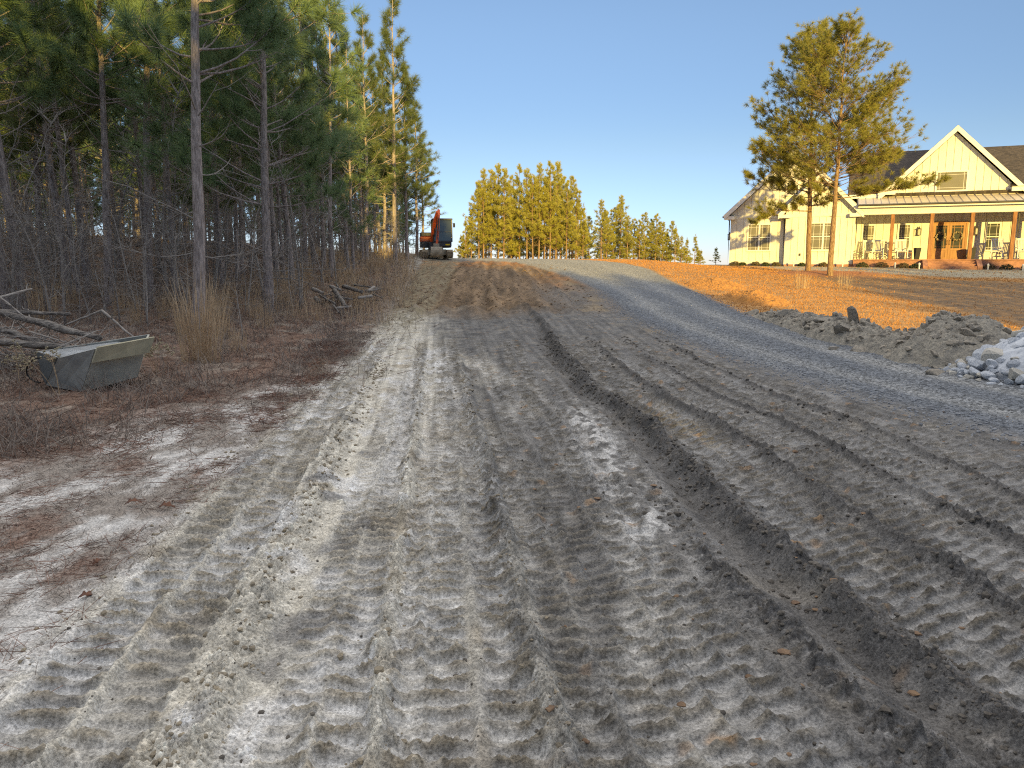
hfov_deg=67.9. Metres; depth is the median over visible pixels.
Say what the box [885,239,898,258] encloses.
rocking chair
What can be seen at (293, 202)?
pine tree
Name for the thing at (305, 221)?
bare sapling
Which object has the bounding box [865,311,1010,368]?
soil mound
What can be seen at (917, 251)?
planter
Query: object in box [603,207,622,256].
pine tree
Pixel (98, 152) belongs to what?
pine tree
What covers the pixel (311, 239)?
bare sapling
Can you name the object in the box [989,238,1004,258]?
rocking chair
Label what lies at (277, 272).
bare sapling
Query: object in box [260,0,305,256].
pine tree
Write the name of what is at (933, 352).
shale slab
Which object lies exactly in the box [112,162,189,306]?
bare sapling
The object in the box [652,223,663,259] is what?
pine tree
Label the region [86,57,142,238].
pine tree
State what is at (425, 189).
pine tree
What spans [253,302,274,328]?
grass clump
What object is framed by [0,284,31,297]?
dead branch
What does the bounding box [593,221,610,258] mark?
pine tree
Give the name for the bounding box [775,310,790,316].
shale slab
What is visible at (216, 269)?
bare sapling
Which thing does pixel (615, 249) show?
pine tree
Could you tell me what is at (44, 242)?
bare sapling
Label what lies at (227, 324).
grass clump
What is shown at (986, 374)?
stone
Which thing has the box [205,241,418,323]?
dry grass
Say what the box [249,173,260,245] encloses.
pine tree
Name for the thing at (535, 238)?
pine tree
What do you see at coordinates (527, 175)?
pine tree
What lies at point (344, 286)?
dead branch
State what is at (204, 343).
grass clump
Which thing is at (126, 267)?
bare sapling
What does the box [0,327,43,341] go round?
log
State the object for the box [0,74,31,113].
pine tree
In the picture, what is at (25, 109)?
bare sapling
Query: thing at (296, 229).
bare sapling
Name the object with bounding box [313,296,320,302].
dead branch
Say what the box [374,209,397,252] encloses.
bare sapling
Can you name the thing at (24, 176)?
pine tree
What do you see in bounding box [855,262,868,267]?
shrub
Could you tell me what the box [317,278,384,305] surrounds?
brush
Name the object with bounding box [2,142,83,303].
bare sapling
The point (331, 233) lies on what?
bare sapling
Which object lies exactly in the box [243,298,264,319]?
grass clump
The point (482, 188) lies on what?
pine tree
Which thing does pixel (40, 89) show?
pine tree
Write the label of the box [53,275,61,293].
grass clump
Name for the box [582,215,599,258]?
pine tree
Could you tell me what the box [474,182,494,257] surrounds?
pine tree
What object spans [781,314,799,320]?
shale slab
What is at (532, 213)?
pine tree
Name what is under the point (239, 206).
pine tree
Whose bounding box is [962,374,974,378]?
stone
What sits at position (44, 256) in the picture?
bare sapling
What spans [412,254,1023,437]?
gravel road
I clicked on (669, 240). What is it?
pine tree
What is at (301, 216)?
pine tree
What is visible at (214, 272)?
bare sapling
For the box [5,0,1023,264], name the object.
sky
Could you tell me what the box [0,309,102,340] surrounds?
log
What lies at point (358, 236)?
bare sapling
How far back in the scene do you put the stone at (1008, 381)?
9.47 m
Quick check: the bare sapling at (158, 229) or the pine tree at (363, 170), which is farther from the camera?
the pine tree at (363, 170)
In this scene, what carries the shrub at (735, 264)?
on the lawn at (940, 299)
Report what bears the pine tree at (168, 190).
on the forest floor
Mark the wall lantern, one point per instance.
(976, 231)
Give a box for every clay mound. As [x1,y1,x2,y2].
[685,277,744,290]
[723,289,790,306]
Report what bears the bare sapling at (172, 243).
on the forest floor
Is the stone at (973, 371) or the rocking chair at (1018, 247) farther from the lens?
the rocking chair at (1018, 247)
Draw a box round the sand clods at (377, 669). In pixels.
[18,358,570,767]
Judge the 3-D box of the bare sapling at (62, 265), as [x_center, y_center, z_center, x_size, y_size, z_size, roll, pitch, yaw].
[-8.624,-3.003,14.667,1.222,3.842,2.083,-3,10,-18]
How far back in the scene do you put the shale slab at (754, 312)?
19.37 m
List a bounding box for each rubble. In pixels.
[759,309,1011,364]
[978,337,1023,381]
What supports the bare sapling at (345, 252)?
on the forest floor
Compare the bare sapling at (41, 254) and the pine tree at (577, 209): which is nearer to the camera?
the bare sapling at (41, 254)
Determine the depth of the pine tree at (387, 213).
50.40 m
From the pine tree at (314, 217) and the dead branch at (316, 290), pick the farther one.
the pine tree at (314, 217)
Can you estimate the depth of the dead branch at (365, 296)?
19.15 m
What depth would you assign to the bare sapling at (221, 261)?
19.81 m
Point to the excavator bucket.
(120, 357)
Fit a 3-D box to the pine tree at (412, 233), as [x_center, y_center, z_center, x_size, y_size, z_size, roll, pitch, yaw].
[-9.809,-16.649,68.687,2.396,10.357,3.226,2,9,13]
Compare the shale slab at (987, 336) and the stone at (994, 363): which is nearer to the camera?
the stone at (994, 363)
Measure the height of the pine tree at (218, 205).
9.013 m
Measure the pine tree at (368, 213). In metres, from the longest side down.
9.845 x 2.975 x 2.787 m
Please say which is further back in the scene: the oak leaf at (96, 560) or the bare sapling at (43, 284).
the bare sapling at (43, 284)
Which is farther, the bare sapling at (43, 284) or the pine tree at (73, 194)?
the pine tree at (73, 194)
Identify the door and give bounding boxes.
[931,223,949,258]
[947,223,965,258]
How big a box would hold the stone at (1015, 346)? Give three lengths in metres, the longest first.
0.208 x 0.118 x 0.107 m
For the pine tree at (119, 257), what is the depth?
27.21 m
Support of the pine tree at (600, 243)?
on the lawn at (940, 299)
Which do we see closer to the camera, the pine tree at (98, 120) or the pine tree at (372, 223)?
the pine tree at (98, 120)
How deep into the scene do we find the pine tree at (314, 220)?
60.81 m
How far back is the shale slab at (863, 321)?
13.67 m
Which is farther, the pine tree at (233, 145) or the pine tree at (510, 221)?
the pine tree at (510, 221)
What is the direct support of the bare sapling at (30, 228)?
on the forest floor
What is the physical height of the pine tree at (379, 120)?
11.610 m
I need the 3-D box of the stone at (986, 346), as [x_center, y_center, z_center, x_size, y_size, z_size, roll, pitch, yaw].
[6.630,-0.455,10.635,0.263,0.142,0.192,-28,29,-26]
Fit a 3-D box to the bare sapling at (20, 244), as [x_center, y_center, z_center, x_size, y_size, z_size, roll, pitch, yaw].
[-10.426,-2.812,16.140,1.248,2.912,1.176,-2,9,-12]
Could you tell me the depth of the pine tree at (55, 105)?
20.33 m
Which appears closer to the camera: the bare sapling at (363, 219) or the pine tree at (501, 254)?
the bare sapling at (363, 219)
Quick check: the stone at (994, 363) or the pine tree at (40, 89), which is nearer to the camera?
the stone at (994, 363)
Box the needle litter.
[0,340,379,766]
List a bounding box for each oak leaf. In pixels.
[78,590,91,597]
[92,558,101,564]
[125,498,140,503]
[158,501,174,507]
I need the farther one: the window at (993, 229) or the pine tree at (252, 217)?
the pine tree at (252, 217)
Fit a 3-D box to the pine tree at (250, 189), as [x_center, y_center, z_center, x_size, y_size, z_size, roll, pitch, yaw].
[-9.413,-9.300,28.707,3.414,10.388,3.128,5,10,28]
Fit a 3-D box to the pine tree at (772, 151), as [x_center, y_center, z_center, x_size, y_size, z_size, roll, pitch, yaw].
[14.692,-11.226,36.353,6.876,12.281,7.206,-7,11,-37]
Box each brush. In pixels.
[0,294,143,378]
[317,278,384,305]
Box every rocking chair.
[861,240,874,258]
[871,239,884,258]
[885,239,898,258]
[893,239,908,258]
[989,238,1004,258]
[1013,238,1023,258]
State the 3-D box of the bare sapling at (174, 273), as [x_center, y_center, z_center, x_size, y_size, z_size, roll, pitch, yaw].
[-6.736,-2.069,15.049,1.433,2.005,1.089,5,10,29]
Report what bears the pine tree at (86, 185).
on the forest floor
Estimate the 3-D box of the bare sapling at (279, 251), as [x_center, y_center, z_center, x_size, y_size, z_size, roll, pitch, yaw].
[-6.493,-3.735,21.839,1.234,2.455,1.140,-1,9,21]
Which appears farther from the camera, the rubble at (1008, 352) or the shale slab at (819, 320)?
the shale slab at (819, 320)
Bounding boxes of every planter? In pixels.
[913,248,920,258]
[971,247,976,258]
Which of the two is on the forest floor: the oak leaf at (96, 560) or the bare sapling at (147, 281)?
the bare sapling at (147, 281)
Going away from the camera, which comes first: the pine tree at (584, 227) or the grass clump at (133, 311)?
the grass clump at (133, 311)
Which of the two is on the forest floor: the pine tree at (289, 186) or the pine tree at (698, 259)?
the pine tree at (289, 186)
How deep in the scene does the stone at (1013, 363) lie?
9.75 m
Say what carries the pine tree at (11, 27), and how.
on the forest floor
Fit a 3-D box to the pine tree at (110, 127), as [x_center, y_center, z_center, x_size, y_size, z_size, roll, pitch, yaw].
[-12.292,-8.079,24.771,3.284,9.664,3.506,-2,10,-11]
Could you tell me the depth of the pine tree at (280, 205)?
36.15 m
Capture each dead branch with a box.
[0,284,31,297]
[0,297,23,315]
[27,331,66,342]
[59,331,95,346]
[65,309,101,325]
[101,309,133,336]
[311,287,323,293]
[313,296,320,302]
[319,294,335,304]
[329,285,340,290]
[332,288,347,308]
[337,305,351,308]
[342,284,362,293]
[357,294,372,298]
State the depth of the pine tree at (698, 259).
112.44 m
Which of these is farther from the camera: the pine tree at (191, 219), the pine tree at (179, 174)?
the pine tree at (191, 219)
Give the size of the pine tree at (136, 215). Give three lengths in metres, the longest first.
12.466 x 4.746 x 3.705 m
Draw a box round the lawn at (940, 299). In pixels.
[190,240,1023,330]
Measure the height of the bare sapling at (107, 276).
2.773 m
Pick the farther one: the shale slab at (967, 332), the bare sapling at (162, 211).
the bare sapling at (162, 211)
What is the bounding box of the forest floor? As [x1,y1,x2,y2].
[0,236,409,468]
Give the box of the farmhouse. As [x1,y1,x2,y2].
[722,125,1023,269]
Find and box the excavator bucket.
[26,334,154,390]
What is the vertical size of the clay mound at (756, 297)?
0.503 m
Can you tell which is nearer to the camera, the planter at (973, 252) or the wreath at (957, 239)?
the planter at (973, 252)
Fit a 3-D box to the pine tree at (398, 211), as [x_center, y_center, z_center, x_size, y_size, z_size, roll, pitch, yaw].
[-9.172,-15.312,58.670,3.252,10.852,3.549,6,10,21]
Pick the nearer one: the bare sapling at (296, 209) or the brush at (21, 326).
the brush at (21, 326)
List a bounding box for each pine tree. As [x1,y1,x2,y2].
[0,0,100,316]
[0,0,101,292]
[0,0,125,309]
[0,0,128,299]
[0,0,138,287]
[0,17,61,246]
[0,17,99,286]
[0,59,70,254]
[0,72,67,259]
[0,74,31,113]
[0,127,23,224]
[0,180,45,232]
[4,57,84,251]
[6,73,78,245]
[8,135,42,249]
[8,159,68,234]
[9,0,190,305]
[23,8,94,280]
[23,29,113,275]
[31,0,240,301]
[42,6,153,269]
[45,125,90,230]
[54,15,98,240]
[59,8,142,246]
[59,140,110,232]
[63,28,139,230]
[66,154,89,233]
[67,155,116,234]
[67,161,97,210]
[72,165,101,230]
[73,17,184,260]
[76,0,321,328]
[76,12,125,240]
[83,0,210,295]
[83,54,140,261]
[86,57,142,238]
[87,167,132,231]
[90,2,169,277]
[99,65,175,246]
[106,0,185,272]
[112,0,371,312]
[113,146,152,235]
[115,115,153,235]
[120,0,206,238]
[129,106,161,236]
[133,61,190,262]
[134,0,231,279]
[140,1,258,277]
[155,48,232,228]
[156,49,207,250]
[170,6,252,288]
[175,118,253,238]
[176,72,233,235]
[177,119,190,235]
[179,120,228,259]
[181,15,271,281]
[186,7,251,253]
[186,177,192,238]
[190,107,245,262]
[203,68,276,273]
[211,0,323,292]
[219,0,338,287]
[223,116,254,249]
[226,122,247,244]
[229,74,301,244]
[229,170,251,239]
[237,51,316,283]
[244,197,256,241]
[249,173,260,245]
[250,0,356,268]
[251,69,312,255]
[259,70,307,215]
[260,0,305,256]
[273,0,353,261]
[282,0,364,267]
[293,29,341,252]
[293,186,320,240]
[294,0,372,276]
[295,200,336,239]
[297,54,309,245]
[305,192,319,243]
[306,4,392,266]
[307,46,347,256]
[319,24,385,272]
[324,181,359,244]
[333,126,364,240]
[334,10,417,261]
[337,51,384,254]
[339,67,387,253]
[339,69,400,257]
[354,85,386,248]
[357,39,411,257]
[357,175,391,247]
[357,192,381,243]
[358,0,441,261]
[361,61,406,252]
[370,123,404,241]
[378,53,439,260]
[379,132,397,245]
[379,146,411,251]
[380,199,414,246]
[381,130,413,240]
[390,97,439,255]
[397,144,415,252]
[399,156,448,250]
[399,193,414,249]
[453,234,468,257]
[460,217,473,256]
[461,230,473,257]
[462,180,492,257]
[463,205,482,257]
[466,167,498,257]
[471,194,484,257]
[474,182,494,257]
[476,168,506,257]
[477,195,496,257]
[480,163,516,257]
[487,187,510,248]
[488,167,519,257]
[492,242,502,257]
[495,182,521,257]
[499,175,520,257]
[505,163,535,258]
[507,179,524,258]
[510,168,542,258]
[518,174,548,258]
[520,200,543,257]
[521,162,559,258]
[521,180,541,258]
[525,181,548,258]
[533,176,562,258]
[533,186,548,258]
[536,159,565,258]
[540,160,573,258]
[545,173,570,258]
[545,178,561,258]
[554,180,579,258]
[559,174,584,258]
[567,186,589,258]
[568,202,586,258]
[572,204,592,258]
[579,218,593,258]
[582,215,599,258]
[588,198,616,258]
[593,212,616,257]
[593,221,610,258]
[594,211,616,258]
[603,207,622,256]
[607,194,633,257]
[609,202,630,258]
[617,215,637,258]
[625,218,645,258]
[629,219,649,259]
[635,212,653,259]
[645,218,660,259]
[646,214,666,259]
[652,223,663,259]
[654,222,674,260]
[660,221,680,259]
[660,229,674,260]
[667,225,683,261]
[675,236,689,262]
[683,239,692,262]
[688,234,700,263]
[696,250,705,264]
[742,16,905,270]
[760,6,951,275]
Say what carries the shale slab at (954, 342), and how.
on the soil mound at (922, 346)
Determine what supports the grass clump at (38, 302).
on the forest floor
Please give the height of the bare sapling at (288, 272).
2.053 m
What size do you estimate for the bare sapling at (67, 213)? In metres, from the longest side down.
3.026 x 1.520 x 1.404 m
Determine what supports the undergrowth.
on the forest floor
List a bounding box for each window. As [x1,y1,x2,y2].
[746,223,771,250]
[785,183,799,195]
[811,222,837,250]
[860,224,875,251]
[897,223,911,251]
[935,170,968,191]
[983,222,1001,250]
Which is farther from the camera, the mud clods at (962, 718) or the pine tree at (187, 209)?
the pine tree at (187, 209)
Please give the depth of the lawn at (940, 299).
27.41 m
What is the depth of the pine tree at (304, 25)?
27.68 m
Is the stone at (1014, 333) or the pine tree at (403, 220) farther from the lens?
the pine tree at (403, 220)
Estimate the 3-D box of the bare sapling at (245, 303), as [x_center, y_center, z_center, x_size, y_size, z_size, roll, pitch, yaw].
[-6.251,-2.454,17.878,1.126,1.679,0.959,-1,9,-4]
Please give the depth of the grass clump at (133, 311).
15.03 m
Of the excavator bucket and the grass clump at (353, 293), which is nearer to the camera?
the excavator bucket
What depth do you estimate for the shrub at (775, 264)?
46.43 m
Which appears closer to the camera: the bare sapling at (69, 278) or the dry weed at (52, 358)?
the dry weed at (52, 358)
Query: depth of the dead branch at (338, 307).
18.04 m
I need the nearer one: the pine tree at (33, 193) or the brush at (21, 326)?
the brush at (21, 326)
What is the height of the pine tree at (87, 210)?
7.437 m
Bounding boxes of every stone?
[957,362,968,369]
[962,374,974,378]
[969,360,985,369]
[969,367,980,377]
[972,348,984,359]
[980,371,995,379]
[981,344,993,348]
[981,347,1003,361]
[986,359,997,368]
[986,365,993,370]
[988,377,999,382]
[989,369,998,373]
[996,343,1006,349]
[996,358,1005,362]
[999,368,1007,374]
[1004,379,1013,384]
[1006,359,1020,367]
[1007,337,1021,342]
[1008,368,1023,380]
[1010,344,1020,348]
[1011,329,1023,336]
[1015,374,1023,384]
[1016,332,1023,337]
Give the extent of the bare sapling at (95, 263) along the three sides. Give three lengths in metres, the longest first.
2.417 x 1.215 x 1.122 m
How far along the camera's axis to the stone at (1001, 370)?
9.74 m
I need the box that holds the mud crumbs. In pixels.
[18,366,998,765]
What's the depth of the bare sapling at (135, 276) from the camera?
15.53 m
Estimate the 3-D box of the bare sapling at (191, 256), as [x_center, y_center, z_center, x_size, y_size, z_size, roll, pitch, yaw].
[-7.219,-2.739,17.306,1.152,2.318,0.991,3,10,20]
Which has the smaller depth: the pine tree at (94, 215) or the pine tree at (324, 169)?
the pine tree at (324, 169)
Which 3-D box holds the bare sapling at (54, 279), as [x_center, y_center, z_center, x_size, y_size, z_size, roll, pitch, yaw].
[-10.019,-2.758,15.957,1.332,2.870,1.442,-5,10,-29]
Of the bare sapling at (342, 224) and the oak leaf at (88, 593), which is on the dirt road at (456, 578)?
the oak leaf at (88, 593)
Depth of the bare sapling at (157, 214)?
21.09 m
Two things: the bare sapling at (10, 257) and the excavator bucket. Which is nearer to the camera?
the excavator bucket
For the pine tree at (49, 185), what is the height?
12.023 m
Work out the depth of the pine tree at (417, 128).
45.63 m
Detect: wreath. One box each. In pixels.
[935,232,945,240]
[951,231,963,240]
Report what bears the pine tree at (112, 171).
on the forest floor
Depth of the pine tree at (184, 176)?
37.82 m
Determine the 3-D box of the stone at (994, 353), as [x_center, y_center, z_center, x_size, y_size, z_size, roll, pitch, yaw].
[6.482,-0.368,10.174,0.296,0.218,0.230,-4,10,-24]
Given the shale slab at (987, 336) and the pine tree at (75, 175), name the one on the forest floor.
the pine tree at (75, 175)
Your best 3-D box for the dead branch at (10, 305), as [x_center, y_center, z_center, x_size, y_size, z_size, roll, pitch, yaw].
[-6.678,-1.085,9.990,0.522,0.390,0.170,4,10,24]
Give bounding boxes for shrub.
[729,261,738,265]
[750,261,760,265]
[771,262,780,265]
[818,262,826,266]
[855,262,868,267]
[874,261,888,267]
[896,262,909,267]
[909,263,920,267]
[983,264,996,269]
[999,264,1014,269]
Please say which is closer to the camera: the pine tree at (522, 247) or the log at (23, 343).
the log at (23, 343)
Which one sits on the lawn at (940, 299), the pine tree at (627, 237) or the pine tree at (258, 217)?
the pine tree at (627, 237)
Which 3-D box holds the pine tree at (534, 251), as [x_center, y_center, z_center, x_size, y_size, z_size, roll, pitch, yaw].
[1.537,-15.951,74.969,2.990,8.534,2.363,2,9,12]
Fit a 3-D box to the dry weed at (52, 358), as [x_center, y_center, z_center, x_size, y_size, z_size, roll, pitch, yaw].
[-5.478,-0.130,8.827,0.328,0.562,0.744,0,9,0]
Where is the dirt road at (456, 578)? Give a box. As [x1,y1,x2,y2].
[0,256,1023,767]
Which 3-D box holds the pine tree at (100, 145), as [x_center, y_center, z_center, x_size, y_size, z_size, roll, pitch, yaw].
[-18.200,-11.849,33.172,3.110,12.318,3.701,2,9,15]
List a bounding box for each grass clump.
[17,273,68,318]
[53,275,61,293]
[65,277,85,309]
[125,291,145,326]
[153,289,172,320]
[160,264,235,363]
[162,291,193,333]
[168,294,182,308]
[205,281,229,318]
[207,297,234,337]
[220,324,248,352]
[222,275,240,303]
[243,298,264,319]
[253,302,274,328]
[322,268,330,281]
[343,270,365,308]
[793,270,810,288]
[835,272,852,289]
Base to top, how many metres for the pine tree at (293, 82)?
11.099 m
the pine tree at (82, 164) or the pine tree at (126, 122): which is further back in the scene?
the pine tree at (82, 164)
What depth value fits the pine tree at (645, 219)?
109.40 m
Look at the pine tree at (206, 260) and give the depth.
24.21 m
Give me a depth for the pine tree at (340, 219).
45.94 m
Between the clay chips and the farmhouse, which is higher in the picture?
the farmhouse
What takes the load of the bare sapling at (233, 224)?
on the forest floor
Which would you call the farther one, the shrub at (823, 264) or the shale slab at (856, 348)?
the shrub at (823, 264)
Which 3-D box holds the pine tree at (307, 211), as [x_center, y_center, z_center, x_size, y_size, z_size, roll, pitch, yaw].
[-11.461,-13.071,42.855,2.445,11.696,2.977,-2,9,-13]
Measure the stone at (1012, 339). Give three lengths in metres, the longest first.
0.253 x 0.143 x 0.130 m
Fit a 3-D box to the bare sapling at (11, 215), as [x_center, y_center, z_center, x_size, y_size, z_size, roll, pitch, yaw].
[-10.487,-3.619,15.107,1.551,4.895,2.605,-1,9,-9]
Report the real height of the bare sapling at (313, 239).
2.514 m
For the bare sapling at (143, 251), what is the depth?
15.03 m
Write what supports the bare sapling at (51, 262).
on the forest floor
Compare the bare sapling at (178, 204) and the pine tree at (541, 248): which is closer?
the bare sapling at (178, 204)
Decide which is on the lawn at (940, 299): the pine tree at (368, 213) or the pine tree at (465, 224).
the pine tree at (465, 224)
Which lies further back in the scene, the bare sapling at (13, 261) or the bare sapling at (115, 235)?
the bare sapling at (115, 235)
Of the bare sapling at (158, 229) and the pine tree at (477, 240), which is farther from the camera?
the pine tree at (477, 240)
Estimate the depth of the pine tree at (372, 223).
64.85 m
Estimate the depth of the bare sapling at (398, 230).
43.01 m
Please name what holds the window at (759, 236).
in the farmhouse
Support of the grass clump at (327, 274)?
on the forest floor
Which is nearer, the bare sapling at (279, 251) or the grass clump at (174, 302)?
the grass clump at (174, 302)
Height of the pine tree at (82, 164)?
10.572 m
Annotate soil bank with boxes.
[752,311,892,347]
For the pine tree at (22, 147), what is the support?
on the forest floor
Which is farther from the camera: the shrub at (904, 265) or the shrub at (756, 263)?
the shrub at (756, 263)
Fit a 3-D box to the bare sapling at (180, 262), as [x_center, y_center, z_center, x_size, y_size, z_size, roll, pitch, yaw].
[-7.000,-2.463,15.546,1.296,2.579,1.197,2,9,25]
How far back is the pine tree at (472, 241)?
70.81 m
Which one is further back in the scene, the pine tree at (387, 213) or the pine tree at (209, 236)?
the pine tree at (387, 213)
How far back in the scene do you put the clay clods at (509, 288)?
26.57 m
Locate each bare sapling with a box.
[0,86,37,248]
[0,101,68,309]
[0,130,38,253]
[0,161,92,320]
[0,180,32,245]
[0,181,50,309]
[0,198,45,307]
[0,222,39,309]
[0,237,40,310]
[2,129,74,309]
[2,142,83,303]
[2,188,68,316]
[2,224,34,281]
[6,160,54,268]
[9,188,80,315]
[10,187,60,311]
[16,129,75,283]
[18,124,101,325]
[19,188,37,260]
[21,162,58,263]
[23,186,73,302]
[25,208,59,301]
[29,233,70,298]
[44,181,115,299]
[45,220,111,319]
[47,168,118,305]
[48,188,132,322]
[67,204,120,320]
[72,181,100,275]
[74,185,143,322]
[80,170,138,312]
[81,102,167,288]
[91,179,136,293]
[99,200,158,307]
[106,228,175,323]
[108,199,165,326]
[108,231,168,319]
[108,243,145,302]
[109,116,219,305]
[110,162,168,287]
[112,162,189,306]
[114,167,209,308]
[129,70,190,307]
[129,157,190,273]
[135,210,168,273]
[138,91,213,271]
[143,200,192,319]
[144,230,192,326]
[159,148,192,259]
[159,151,223,295]
[160,215,212,313]
[175,216,212,294]
[176,148,271,290]
[188,167,238,275]
[204,156,253,295]
[205,114,276,296]
[205,175,241,280]
[206,154,251,299]
[207,231,240,294]
[212,181,252,256]
[216,229,266,340]
[224,157,288,315]
[225,245,264,313]
[228,183,282,296]
[232,152,297,276]
[237,138,286,272]
[248,127,328,311]
[256,237,297,310]
[260,210,301,287]
[264,235,314,313]
[273,192,320,308]
[274,174,321,277]
[277,202,318,268]
[280,181,324,288]
[281,153,310,250]
[283,184,324,262]
[292,243,314,307]
[302,154,362,289]
[303,206,321,262]
[305,158,352,286]
[315,162,370,275]
[318,183,348,258]
[334,226,366,273]
[345,190,377,263]
[352,196,379,254]
[353,196,371,251]
[354,181,381,253]
[364,210,382,250]
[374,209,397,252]
[388,203,404,247]
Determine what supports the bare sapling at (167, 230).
on the forest floor
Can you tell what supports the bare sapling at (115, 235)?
on the forest floor
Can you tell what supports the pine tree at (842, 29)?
on the lawn at (940, 299)
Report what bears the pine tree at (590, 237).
on the lawn at (940, 299)
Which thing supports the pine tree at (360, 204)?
on the forest floor
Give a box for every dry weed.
[1,339,38,380]
[17,346,61,394]
[144,336,174,372]
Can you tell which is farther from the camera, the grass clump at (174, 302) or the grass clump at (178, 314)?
the grass clump at (174, 302)
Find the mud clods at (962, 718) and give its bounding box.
[536,331,1023,767]
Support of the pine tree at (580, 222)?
on the lawn at (940, 299)
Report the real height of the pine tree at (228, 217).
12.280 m
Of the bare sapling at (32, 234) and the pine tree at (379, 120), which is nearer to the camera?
the bare sapling at (32, 234)
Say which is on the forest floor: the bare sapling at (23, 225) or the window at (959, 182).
the bare sapling at (23, 225)
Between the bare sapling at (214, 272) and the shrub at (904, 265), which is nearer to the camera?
the bare sapling at (214, 272)
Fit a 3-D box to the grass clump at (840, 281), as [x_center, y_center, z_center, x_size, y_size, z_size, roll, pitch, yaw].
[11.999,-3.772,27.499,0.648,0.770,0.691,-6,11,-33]
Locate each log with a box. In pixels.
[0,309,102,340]
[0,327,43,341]
[0,338,86,349]
[2,309,70,315]
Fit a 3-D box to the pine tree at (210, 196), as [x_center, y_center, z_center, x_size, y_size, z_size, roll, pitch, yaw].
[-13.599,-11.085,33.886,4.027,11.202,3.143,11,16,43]
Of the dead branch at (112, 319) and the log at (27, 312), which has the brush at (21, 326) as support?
the log at (27, 312)
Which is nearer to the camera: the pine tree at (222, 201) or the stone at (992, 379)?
the stone at (992, 379)
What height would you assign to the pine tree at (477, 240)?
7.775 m
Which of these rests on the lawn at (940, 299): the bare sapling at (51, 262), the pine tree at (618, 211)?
the pine tree at (618, 211)
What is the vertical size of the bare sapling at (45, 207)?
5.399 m
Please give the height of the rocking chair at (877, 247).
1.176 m
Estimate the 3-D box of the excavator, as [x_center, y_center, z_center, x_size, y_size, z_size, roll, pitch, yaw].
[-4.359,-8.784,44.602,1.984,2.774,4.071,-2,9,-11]
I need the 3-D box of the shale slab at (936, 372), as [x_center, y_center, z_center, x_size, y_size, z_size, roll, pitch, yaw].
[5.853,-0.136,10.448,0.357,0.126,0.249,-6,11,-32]
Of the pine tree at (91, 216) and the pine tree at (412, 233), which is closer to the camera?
the pine tree at (91, 216)
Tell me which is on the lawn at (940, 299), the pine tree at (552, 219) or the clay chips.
the pine tree at (552, 219)
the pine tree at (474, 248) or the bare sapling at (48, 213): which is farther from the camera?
the pine tree at (474, 248)
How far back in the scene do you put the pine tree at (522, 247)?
72.26 m
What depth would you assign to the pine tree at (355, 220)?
38.50 m
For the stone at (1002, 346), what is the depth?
10.29 m
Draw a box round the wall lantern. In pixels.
[974,226,978,234]
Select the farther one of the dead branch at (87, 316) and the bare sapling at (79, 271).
the bare sapling at (79, 271)
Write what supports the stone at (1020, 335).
on the rubble at (1008, 352)
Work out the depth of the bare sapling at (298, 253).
19.73 m
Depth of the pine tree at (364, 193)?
40.18 m
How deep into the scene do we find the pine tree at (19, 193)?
31.33 m
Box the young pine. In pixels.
[708,247,720,264]
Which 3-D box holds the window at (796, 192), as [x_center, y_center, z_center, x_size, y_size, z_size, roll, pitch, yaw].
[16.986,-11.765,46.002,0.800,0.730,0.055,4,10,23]
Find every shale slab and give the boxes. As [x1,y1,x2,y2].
[745,309,758,314]
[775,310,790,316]
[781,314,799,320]
[813,317,832,322]
[828,346,839,349]
[833,324,849,333]
[847,306,859,322]
[850,345,864,351]
[859,318,870,325]
[895,340,902,344]
[925,369,944,375]
[930,350,937,356]
[946,339,958,345]
[961,328,973,335]
[983,333,990,339]
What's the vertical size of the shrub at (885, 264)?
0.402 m
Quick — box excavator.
[419,209,454,257]
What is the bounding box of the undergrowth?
[0,225,435,459]
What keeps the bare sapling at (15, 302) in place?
on the forest floor
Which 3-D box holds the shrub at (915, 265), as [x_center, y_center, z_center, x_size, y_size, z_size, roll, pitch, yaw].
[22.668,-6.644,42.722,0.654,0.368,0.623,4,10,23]
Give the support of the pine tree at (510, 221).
on the lawn at (940, 299)
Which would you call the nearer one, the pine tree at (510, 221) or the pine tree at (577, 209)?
the pine tree at (577, 209)
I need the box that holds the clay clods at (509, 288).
[400,264,601,313]
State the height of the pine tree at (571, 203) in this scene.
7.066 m
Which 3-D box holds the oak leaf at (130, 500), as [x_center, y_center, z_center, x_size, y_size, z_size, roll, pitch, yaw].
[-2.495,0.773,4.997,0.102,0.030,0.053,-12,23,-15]
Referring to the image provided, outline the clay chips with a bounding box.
[528,411,1008,765]
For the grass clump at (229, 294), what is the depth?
19.36 m

